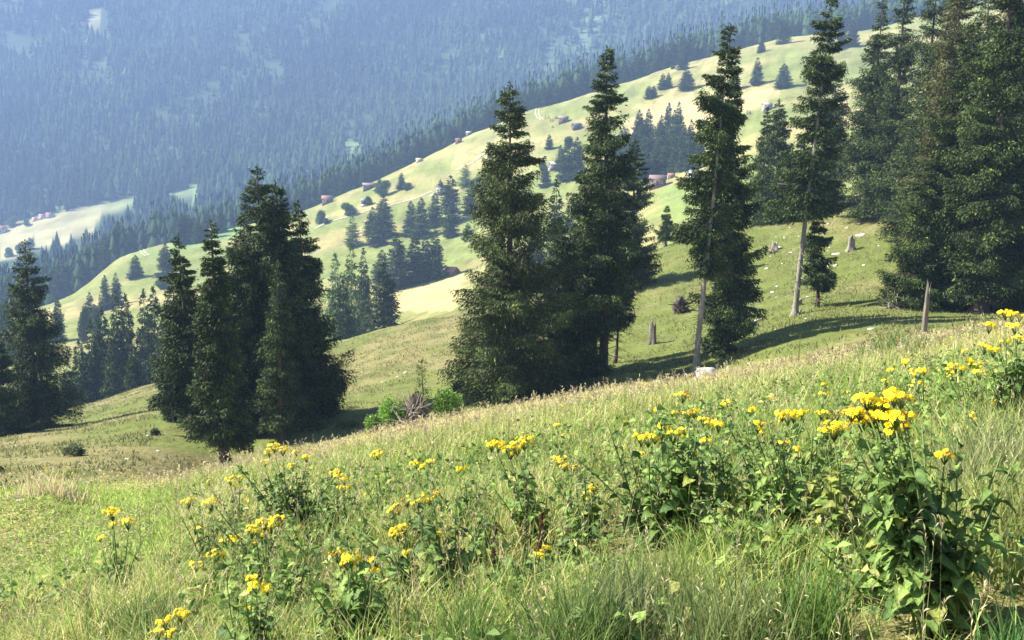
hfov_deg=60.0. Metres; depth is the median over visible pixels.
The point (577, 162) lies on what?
spruce tree
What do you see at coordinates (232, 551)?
yellow daisy plant
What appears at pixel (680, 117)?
spruce tree
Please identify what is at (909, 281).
spruce tree
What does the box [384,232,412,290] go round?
spruce tree
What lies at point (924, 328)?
tree snag
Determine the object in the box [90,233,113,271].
spruce tree
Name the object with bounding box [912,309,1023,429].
yellow daisy plant
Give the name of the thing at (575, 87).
spruce tree
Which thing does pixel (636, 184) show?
spruce tree
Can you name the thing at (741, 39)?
spruce tree
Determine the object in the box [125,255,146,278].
spruce tree
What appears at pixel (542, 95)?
spruce tree
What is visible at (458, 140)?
hut
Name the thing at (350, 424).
bush
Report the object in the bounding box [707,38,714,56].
spruce tree
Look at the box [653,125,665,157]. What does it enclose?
spruce tree
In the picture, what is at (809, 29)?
spruce tree
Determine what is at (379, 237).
spruce tree
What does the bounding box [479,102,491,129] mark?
spruce tree
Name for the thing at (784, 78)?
spruce tree
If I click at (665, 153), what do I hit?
spruce tree
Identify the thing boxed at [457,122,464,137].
spruce tree
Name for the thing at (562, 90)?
spruce tree
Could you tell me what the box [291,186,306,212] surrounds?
spruce tree
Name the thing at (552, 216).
spruce tree
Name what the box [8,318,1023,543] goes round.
flowers
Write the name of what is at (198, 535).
yellow daisy plant
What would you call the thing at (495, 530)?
dock plant
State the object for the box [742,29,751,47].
spruce tree
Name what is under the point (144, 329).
spruce tree
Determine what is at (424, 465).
yellow daisy plant
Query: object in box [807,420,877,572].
yellow daisy plant
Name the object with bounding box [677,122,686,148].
spruce tree
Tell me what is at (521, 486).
yellow daisy plant
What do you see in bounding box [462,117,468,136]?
spruce tree
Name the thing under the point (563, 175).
spruce tree
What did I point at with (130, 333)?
spruce tree
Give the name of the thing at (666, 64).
spruce tree
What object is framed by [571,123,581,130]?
barn
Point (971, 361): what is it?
yellow daisy plant
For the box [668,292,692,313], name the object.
uprooted stump
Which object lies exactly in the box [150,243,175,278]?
spruce tree
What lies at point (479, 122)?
spruce tree
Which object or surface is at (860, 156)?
spruce tree
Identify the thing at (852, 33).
spruce tree
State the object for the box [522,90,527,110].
spruce tree
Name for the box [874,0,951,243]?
spruce tree
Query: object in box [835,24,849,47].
spruce tree
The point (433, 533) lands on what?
yellow daisy plant
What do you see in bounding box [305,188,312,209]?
spruce tree
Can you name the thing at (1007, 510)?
grass tussock
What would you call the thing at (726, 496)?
yellow daisy plant
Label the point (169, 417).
spruce tree
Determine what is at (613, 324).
spruce tree
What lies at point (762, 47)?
spruce tree
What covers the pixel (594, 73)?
spruce tree
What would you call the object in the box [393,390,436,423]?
root plate stump
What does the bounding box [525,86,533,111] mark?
spruce tree
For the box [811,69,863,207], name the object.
spruce tree
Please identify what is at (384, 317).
spruce tree
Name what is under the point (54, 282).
spruce tree
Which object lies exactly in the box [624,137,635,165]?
spruce tree
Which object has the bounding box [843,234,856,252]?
tree stump
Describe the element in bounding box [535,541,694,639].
grass tussock
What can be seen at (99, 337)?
spruce tree
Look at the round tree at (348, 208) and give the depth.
519.13 m
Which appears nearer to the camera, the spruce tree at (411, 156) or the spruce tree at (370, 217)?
the spruce tree at (370, 217)
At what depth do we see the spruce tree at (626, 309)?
65.28 m
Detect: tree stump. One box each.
[647,319,656,344]
[769,241,778,250]
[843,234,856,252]
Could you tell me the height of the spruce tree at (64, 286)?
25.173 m
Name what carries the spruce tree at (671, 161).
on the valley slope
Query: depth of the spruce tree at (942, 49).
75.62 m
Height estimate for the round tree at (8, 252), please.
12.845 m
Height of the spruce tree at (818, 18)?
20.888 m
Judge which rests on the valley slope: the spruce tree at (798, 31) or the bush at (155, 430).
the spruce tree at (798, 31)
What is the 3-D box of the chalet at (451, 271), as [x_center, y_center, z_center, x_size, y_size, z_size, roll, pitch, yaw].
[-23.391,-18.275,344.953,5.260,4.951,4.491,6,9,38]
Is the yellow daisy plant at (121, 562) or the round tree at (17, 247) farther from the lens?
the round tree at (17, 247)
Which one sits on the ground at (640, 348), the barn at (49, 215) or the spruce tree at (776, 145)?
the spruce tree at (776, 145)
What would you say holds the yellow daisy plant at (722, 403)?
on the ground at (640, 348)
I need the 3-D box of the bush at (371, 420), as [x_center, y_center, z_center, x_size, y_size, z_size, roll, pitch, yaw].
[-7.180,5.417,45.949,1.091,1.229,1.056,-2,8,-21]
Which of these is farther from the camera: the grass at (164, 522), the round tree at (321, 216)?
the round tree at (321, 216)
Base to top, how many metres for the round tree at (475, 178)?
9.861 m
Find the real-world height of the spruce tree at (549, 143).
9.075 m
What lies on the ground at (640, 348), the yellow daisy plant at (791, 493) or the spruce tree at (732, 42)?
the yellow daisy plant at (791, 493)
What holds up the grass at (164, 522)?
on the ground at (640, 348)
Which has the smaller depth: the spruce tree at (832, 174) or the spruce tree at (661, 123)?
the spruce tree at (832, 174)
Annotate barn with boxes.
[45,213,53,218]
[321,195,333,205]
[362,183,376,191]
[549,161,557,167]
[558,116,568,124]
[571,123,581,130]
[649,175,666,190]
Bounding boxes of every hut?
[361,198,366,206]
[455,138,461,143]
[668,173,674,178]
[761,102,772,111]
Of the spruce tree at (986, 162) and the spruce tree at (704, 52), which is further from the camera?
the spruce tree at (704, 52)
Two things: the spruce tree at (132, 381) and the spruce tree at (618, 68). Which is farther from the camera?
the spruce tree at (618, 68)
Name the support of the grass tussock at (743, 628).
on the ground at (640, 348)
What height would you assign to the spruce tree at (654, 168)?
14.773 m
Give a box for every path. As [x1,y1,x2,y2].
[314,191,431,228]
[455,152,484,169]
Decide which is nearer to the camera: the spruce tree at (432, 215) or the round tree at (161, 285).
the round tree at (161, 285)
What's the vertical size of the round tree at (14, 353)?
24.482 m
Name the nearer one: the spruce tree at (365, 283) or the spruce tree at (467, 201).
the spruce tree at (365, 283)
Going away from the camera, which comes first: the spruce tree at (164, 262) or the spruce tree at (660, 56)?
the spruce tree at (164, 262)
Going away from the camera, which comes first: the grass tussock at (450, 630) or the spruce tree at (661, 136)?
the grass tussock at (450, 630)
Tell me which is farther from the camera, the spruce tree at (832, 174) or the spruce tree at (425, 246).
the spruce tree at (425, 246)
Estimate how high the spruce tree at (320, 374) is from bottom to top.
17.557 m
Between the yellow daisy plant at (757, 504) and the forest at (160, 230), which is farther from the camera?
the forest at (160, 230)
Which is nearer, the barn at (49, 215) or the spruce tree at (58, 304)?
the spruce tree at (58, 304)
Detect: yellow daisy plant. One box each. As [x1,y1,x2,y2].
[67,590,110,624]
[96,506,143,606]
[149,607,189,639]
[178,497,239,581]
[189,537,237,601]
[207,475,245,529]
[210,501,284,583]
[216,572,274,639]
[220,507,267,559]
[232,442,347,541]
[267,557,312,628]
[280,504,331,566]
[302,537,403,639]
[316,468,387,538]
[339,450,392,527]
[348,546,421,611]
[350,488,493,614]
[381,489,444,553]
[389,523,437,581]
[409,459,445,512]
[423,464,497,543]
[467,505,505,569]
[485,434,556,548]
[490,530,543,600]
[513,494,605,567]
[519,454,554,496]
[533,537,578,591]
[545,464,619,540]
[550,455,576,511]
[553,423,560,470]
[569,422,736,550]
[582,525,653,585]
[619,453,661,506]
[642,402,762,552]
[654,390,704,472]
[674,393,845,528]
[674,431,750,503]
[680,416,749,518]
[707,485,774,565]
[714,501,789,587]
[716,399,737,451]
[734,416,871,553]
[745,407,762,464]
[765,395,777,439]
[805,536,893,614]
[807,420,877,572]
[814,409,841,489]
[819,383,836,421]
[842,387,1020,639]
[881,359,931,434]
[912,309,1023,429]
[945,349,979,415]
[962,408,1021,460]
[964,358,993,418]
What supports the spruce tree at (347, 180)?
on the valley slope
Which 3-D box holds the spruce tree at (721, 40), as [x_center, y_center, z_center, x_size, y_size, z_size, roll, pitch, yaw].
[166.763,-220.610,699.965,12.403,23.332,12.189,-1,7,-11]
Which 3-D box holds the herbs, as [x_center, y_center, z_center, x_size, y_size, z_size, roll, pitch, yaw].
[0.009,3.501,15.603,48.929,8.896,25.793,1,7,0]
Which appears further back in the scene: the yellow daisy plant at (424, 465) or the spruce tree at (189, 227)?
the spruce tree at (189, 227)
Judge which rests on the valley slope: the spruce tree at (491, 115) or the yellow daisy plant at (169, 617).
the spruce tree at (491, 115)
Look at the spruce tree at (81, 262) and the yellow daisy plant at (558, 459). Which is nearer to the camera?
the yellow daisy plant at (558, 459)
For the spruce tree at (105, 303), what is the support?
on the valley slope
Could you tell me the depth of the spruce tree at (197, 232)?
535.00 m
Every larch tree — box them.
[321,252,347,340]
[338,242,363,335]
[341,216,363,247]
[454,165,471,186]
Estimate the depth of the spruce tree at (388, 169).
659.86 m
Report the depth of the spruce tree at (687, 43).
698.48 m
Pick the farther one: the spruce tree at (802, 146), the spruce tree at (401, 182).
the spruce tree at (401, 182)
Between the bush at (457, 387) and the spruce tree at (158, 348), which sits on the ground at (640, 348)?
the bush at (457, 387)
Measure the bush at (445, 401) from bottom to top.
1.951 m
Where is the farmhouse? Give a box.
[38,214,45,219]
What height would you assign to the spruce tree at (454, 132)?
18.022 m
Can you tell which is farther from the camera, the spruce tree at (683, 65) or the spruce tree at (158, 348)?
the spruce tree at (683, 65)
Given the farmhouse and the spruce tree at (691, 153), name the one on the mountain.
the farmhouse
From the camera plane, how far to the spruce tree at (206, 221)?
546.79 m
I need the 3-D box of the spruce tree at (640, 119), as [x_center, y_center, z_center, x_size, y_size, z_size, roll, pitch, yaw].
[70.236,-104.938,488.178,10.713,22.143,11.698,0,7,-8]
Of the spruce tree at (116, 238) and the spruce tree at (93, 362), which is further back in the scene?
the spruce tree at (116, 238)
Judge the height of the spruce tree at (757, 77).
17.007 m
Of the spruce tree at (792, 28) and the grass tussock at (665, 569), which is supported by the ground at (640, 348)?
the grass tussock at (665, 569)
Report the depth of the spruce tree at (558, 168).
482.46 m
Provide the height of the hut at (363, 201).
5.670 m
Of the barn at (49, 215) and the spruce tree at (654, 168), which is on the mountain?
the barn at (49, 215)
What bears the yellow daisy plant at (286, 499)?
on the ground at (640, 348)
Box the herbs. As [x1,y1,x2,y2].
[0,320,1023,639]
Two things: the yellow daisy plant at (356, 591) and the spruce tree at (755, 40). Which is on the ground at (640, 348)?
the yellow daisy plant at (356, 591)
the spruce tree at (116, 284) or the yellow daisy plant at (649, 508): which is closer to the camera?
the yellow daisy plant at (649, 508)
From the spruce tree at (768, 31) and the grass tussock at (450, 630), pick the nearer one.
the grass tussock at (450, 630)
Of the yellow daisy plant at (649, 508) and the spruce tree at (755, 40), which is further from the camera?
the spruce tree at (755, 40)
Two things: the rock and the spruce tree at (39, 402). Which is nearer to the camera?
the rock
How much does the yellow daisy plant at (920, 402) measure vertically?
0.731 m
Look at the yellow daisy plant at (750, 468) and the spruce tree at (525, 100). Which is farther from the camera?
the spruce tree at (525, 100)
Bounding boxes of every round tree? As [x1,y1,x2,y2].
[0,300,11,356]
[4,247,13,257]
[5,216,18,226]
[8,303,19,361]
[14,244,24,254]
[23,218,30,224]
[76,304,89,342]
[91,304,101,334]
[154,280,171,288]
[314,210,325,223]
[341,202,358,215]
[365,196,372,204]
[374,179,390,195]
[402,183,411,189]
[469,176,483,191]
[563,136,573,145]
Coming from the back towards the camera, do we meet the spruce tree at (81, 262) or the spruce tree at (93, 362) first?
the spruce tree at (81, 262)
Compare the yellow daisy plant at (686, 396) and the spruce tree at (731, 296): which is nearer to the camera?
the yellow daisy plant at (686, 396)
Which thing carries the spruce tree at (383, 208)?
on the valley slope
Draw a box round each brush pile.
[378,400,433,427]
[762,241,777,252]
[879,289,908,309]
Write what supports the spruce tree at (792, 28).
on the valley slope
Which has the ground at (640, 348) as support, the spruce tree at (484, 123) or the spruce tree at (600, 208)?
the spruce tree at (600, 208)
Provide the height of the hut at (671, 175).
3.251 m
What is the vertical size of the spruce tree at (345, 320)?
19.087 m
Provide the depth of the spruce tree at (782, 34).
632.13 m
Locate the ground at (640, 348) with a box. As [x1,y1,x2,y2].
[0,156,1023,639]
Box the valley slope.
[1,1,1022,392]
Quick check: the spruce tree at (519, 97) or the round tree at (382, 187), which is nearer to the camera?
the round tree at (382, 187)
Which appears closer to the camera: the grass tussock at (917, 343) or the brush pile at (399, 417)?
the grass tussock at (917, 343)
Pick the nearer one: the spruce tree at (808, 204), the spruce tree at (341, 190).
the spruce tree at (808, 204)
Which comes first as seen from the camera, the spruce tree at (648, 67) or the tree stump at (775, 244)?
the tree stump at (775, 244)
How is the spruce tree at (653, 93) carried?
on the valley slope
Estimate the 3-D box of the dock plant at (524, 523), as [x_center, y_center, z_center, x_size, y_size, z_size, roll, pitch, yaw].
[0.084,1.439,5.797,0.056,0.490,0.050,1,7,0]
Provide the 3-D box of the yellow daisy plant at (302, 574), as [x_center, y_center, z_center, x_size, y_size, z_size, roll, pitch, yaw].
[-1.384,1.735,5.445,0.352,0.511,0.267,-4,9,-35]
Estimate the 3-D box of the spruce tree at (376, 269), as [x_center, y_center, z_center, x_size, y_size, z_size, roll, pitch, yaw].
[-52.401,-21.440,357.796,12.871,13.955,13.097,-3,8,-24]
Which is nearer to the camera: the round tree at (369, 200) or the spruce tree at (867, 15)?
the round tree at (369, 200)
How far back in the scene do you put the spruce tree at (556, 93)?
686.36 m
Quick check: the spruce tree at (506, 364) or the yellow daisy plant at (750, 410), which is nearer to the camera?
the yellow daisy plant at (750, 410)
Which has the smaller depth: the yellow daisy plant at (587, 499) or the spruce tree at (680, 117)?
the yellow daisy plant at (587, 499)
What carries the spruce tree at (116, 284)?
on the valley slope
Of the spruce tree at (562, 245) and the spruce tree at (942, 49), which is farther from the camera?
the spruce tree at (942, 49)
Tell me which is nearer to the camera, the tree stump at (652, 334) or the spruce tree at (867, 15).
the tree stump at (652, 334)
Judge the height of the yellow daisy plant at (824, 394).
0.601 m
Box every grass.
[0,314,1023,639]
[0,324,1023,639]
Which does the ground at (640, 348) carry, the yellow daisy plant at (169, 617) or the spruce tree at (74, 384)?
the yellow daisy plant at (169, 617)
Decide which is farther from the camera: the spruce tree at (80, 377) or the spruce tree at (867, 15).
the spruce tree at (867, 15)
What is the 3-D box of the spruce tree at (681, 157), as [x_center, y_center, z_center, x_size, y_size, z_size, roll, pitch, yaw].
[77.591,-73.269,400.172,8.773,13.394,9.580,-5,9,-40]
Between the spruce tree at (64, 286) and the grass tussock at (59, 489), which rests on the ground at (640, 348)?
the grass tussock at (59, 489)
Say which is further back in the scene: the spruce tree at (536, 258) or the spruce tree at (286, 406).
the spruce tree at (536, 258)
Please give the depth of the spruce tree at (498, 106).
679.13 m
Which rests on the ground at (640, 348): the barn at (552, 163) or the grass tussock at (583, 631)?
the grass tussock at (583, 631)
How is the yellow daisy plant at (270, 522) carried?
on the ground at (640, 348)
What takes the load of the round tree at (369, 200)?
on the valley slope
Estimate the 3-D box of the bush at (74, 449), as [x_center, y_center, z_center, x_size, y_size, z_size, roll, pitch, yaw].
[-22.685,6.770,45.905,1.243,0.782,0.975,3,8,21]
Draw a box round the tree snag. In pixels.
[919,279,930,340]
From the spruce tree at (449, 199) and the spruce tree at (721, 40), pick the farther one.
the spruce tree at (721, 40)
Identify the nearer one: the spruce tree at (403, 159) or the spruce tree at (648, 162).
the spruce tree at (648, 162)
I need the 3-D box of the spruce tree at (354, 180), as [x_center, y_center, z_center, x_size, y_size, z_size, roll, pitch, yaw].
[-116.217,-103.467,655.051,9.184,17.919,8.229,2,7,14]
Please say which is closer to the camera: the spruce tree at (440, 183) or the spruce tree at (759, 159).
the spruce tree at (759, 159)
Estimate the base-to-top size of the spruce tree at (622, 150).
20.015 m
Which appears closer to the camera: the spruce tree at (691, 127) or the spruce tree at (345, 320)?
the spruce tree at (345, 320)
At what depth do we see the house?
1110.38 m
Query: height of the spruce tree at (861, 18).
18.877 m
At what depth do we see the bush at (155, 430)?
57.65 m
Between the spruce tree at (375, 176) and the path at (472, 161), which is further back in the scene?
the spruce tree at (375, 176)
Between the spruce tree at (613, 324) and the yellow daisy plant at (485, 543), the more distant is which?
the spruce tree at (613, 324)
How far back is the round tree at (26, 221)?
1115.78 m
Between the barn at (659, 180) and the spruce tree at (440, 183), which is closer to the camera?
the barn at (659, 180)
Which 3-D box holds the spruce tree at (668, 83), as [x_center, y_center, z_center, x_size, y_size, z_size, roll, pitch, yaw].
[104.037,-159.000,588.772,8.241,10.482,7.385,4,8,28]
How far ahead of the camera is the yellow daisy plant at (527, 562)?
5.15 m
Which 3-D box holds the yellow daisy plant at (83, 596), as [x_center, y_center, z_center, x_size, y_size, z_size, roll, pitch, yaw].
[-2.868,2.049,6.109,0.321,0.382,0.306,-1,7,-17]
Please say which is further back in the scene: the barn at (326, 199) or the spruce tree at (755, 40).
the spruce tree at (755, 40)
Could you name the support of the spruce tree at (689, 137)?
on the valley slope
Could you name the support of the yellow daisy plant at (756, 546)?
on the ground at (640, 348)
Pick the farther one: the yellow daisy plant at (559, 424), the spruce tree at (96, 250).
the spruce tree at (96, 250)
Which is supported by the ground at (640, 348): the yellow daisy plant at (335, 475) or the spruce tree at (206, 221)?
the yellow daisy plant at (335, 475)
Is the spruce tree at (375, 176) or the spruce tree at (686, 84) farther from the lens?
the spruce tree at (375, 176)
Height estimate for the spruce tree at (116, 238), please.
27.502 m
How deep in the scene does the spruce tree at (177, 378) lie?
58.47 m
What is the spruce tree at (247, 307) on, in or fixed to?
on the ground at (640, 348)
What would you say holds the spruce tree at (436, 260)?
on the valley slope
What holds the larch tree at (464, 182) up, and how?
on the valley slope
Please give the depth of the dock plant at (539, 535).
5.62 m
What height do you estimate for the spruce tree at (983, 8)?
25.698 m
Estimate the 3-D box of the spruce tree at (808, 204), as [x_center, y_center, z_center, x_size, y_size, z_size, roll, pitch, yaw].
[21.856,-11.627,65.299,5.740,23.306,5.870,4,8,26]
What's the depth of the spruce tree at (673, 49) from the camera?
699.33 m
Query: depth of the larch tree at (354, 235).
450.39 m
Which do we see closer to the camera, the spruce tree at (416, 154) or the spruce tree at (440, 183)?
the spruce tree at (440, 183)
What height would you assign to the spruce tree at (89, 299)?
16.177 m
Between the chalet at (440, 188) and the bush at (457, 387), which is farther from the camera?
the chalet at (440, 188)
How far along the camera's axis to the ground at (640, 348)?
64.37 m
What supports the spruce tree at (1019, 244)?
on the ground at (640, 348)
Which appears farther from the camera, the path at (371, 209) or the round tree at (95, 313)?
the path at (371, 209)
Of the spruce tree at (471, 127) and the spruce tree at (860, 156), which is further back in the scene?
the spruce tree at (471, 127)
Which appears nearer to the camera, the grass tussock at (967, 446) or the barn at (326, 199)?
the grass tussock at (967, 446)
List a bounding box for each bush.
[61,442,85,456]
[150,427,160,435]
[335,420,359,427]
[363,414,382,432]
[376,394,406,429]
[432,388,464,418]
[449,377,469,393]
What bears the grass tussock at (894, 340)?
on the ground at (640, 348)
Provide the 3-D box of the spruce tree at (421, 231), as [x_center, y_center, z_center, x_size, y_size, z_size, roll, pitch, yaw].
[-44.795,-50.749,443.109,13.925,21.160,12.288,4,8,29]
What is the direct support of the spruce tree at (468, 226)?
on the valley slope
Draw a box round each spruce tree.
[0,240,88,432]
[0,336,32,436]
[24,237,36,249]
[46,270,63,303]
[50,296,67,342]
[52,262,73,300]
[57,363,81,405]
[68,339,94,405]
[69,254,88,291]
[79,320,107,402]
[81,292,93,333]
[87,243,100,278]
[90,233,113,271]
[92,308,109,397]
[97,275,116,310]
[99,338,127,399]
[104,290,135,391]
[108,222,119,253]
[109,273,123,305]
[110,224,120,260]
[120,293,137,389]
[121,344,148,392]
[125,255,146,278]
[132,288,156,385]
[139,285,162,384]
[144,232,211,429]
[145,226,150,246]
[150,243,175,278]
[150,305,166,380]
[156,270,195,422]
[172,213,190,244]
[176,218,257,468]
[183,215,194,243]
[190,217,206,243]
[197,166,332,432]
[199,236,287,435]
[201,211,215,238]
[213,208,228,233]
[225,203,259,316]
[244,179,358,431]
[254,260,308,440]
[286,194,292,213]
[287,200,347,414]
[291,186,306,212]
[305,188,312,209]
[316,183,324,204]
[328,172,338,197]
[330,278,361,340]
[337,175,345,195]
[343,164,352,192]
[350,168,360,190]
[354,247,374,328]
[358,163,366,186]
[358,296,375,335]
[361,261,403,332]
[362,207,376,236]
[363,162,373,182]
[365,194,396,238]
[365,216,388,246]
[369,250,393,283]
[371,158,379,181]
[377,157,385,178]
[383,156,392,175]
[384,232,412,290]
[391,151,399,171]
[395,173,405,189]
[396,141,410,169]
[399,201,417,236]
[402,231,424,284]
[406,145,414,163]
[408,197,433,239]
[412,136,422,161]
[414,236,434,282]
[414,359,433,417]
[418,135,428,158]
[421,230,447,279]
[426,134,435,156]
[427,193,442,227]
[435,131,442,151]
[435,179,443,194]
[436,81,604,406]
[436,174,464,225]
[441,203,460,237]
[443,122,454,147]
[450,122,457,143]
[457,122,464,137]
[458,186,478,214]
[460,223,473,240]
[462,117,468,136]
[465,111,478,134]
[477,114,482,131]
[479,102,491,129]
[488,104,495,124]
[494,102,500,123]
[515,89,523,107]
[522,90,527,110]
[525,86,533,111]
[527,231,547,293]
[530,87,540,108]
[534,222,597,382]
[536,165,551,187]
[537,178,565,290]
[538,84,548,107]
[544,83,556,105]
[544,134,553,148]
[545,45,662,370]
[549,145,564,170]
[553,81,561,103]
[555,139,575,180]
[557,83,565,102]
[558,202,577,260]
[559,236,615,380]
[563,73,574,100]
[566,137,586,179]
[566,138,627,351]
[572,80,577,97]
[575,71,584,97]
[586,64,598,93]
[607,65,616,84]
[608,275,638,363]
[613,59,621,84]
[616,127,627,155]
[617,138,662,287]
[618,60,629,84]
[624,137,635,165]
[625,130,641,155]
[627,61,634,81]
[631,54,640,79]
[631,109,643,139]
[636,161,648,184]
[637,134,648,161]
[638,119,650,147]
[639,58,646,77]
[640,148,654,180]
[643,86,652,98]
[644,109,654,137]
[646,54,651,75]
[647,126,661,147]
[648,146,661,174]
[649,45,661,73]
[650,86,657,96]
[652,205,674,246]
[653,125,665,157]
[655,147,670,174]
[656,75,667,89]
[656,115,667,146]
[657,46,663,69]
[661,47,671,69]
[663,73,672,87]
[663,102,672,146]
[666,145,679,172]
[667,110,680,147]
[668,22,747,372]
[668,42,676,65]
[671,143,687,171]
[672,101,686,140]
[675,37,689,64]
[675,53,690,69]
[676,67,696,90]
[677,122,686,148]
[681,140,695,170]
[683,138,696,168]
[684,38,692,61]
[684,119,695,143]
[684,127,691,147]
[687,74,768,358]
[688,40,696,61]
[690,139,704,168]
[695,41,700,59]
[698,37,708,59]
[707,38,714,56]
[717,25,727,50]
[727,29,735,50]
[733,30,739,47]
[738,31,745,48]
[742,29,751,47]
[743,107,775,225]
[749,57,765,85]
[751,28,758,45]
[751,99,795,223]
[756,40,765,52]
[762,0,852,315]
[764,20,773,42]
[769,13,779,40]
[772,21,792,44]
[773,63,793,88]
[779,140,810,214]
[788,18,796,36]
[795,16,802,35]
[795,221,838,306]
[806,17,812,35]
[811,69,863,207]
[812,10,821,33]
[821,7,828,32]
[835,0,902,218]
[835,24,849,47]
[845,13,851,31]
[846,20,860,46]
[849,6,860,30]
[853,0,924,221]
[858,9,867,30]
[864,7,871,29]
[868,2,879,26]
[873,158,958,311]
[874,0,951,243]
[876,17,994,311]
[890,0,986,244]
[914,0,980,169]
[931,0,1023,313]
[963,0,1005,140]
[981,1,1023,311]
[990,0,1023,245]
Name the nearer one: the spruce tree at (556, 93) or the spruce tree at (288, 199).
the spruce tree at (288, 199)
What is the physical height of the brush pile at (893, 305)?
1.465 m
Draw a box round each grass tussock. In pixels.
[1,468,99,504]
[86,576,208,639]
[405,579,520,639]
[474,555,663,639]
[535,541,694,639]
[577,531,726,629]
[624,539,878,639]
[729,540,884,639]
[845,328,930,359]
[886,385,1023,511]
[892,332,954,359]
[912,420,1023,603]
[939,592,1023,639]
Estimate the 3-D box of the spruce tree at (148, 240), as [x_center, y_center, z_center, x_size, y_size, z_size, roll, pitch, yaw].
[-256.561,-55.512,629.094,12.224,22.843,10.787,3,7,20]
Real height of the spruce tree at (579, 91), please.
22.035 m
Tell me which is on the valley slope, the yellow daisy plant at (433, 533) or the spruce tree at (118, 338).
the spruce tree at (118, 338)
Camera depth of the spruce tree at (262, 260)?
59.66 m
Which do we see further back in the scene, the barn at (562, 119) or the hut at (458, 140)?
the hut at (458, 140)
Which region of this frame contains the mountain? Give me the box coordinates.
[0,0,859,272]
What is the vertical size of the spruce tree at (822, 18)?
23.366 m
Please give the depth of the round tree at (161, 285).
429.95 m
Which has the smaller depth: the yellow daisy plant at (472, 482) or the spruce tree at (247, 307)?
the yellow daisy plant at (472, 482)
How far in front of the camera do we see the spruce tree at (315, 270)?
63.37 m
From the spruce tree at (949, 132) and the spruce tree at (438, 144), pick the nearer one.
the spruce tree at (949, 132)
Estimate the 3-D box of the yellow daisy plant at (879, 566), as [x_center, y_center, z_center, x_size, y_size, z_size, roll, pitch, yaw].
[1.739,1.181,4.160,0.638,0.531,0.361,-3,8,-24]
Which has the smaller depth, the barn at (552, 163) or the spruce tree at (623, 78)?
the barn at (552, 163)
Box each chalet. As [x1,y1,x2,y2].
[436,185,444,195]
[443,266,460,276]
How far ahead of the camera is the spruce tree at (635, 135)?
463.07 m
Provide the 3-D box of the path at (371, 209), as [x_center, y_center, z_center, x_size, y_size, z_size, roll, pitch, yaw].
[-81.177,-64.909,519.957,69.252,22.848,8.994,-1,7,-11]
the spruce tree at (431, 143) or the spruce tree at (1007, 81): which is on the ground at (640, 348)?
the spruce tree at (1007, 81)
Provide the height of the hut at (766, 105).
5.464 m
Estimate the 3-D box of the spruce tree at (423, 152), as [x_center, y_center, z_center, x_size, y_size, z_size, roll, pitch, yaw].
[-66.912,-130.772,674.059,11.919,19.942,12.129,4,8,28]
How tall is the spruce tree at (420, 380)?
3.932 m
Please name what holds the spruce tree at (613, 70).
on the valley slope
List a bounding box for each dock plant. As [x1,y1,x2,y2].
[488,524,497,572]
[521,504,529,565]
[536,511,544,567]
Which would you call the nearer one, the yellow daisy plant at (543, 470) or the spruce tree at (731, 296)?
the yellow daisy plant at (543, 470)
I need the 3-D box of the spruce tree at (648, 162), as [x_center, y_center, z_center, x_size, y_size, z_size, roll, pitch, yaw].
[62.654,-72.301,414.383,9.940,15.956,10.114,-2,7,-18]
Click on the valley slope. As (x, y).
(431, 301)
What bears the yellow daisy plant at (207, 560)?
on the ground at (640, 348)
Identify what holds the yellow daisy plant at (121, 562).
on the ground at (640, 348)
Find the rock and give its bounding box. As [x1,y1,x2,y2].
[695,367,717,378]
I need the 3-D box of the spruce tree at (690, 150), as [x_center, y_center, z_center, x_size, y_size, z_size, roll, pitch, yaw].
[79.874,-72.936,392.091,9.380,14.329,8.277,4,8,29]
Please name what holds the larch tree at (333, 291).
on the valley slope
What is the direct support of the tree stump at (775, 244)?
on the ground at (640, 348)
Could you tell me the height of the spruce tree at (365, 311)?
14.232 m
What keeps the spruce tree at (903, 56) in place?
on the ground at (640, 348)
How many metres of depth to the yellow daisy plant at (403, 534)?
6.16 m
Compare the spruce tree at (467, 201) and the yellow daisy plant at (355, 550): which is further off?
the spruce tree at (467, 201)
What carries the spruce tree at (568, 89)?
on the valley slope
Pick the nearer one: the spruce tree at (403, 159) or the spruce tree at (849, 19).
the spruce tree at (403, 159)
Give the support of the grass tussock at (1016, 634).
on the ground at (640, 348)
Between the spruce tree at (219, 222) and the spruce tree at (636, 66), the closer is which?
the spruce tree at (219, 222)
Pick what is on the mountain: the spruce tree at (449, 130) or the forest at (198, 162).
the forest at (198, 162)
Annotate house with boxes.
[0,226,7,233]
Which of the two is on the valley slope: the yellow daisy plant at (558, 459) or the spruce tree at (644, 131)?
the spruce tree at (644, 131)
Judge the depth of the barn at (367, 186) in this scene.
582.36 m
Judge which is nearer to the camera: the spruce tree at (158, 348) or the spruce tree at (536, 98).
the spruce tree at (158, 348)
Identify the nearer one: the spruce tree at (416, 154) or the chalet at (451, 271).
the chalet at (451, 271)
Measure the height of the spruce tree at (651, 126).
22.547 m
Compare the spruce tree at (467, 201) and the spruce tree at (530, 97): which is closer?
the spruce tree at (467, 201)
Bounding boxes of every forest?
[0,0,929,308]
[0,0,982,276]
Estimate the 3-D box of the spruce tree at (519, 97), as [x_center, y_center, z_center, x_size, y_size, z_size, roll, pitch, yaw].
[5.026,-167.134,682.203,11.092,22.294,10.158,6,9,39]
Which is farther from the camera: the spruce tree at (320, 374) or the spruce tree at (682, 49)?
the spruce tree at (682, 49)
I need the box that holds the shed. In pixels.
[416,158,422,162]
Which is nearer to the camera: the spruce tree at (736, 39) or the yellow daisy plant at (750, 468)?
the yellow daisy plant at (750, 468)

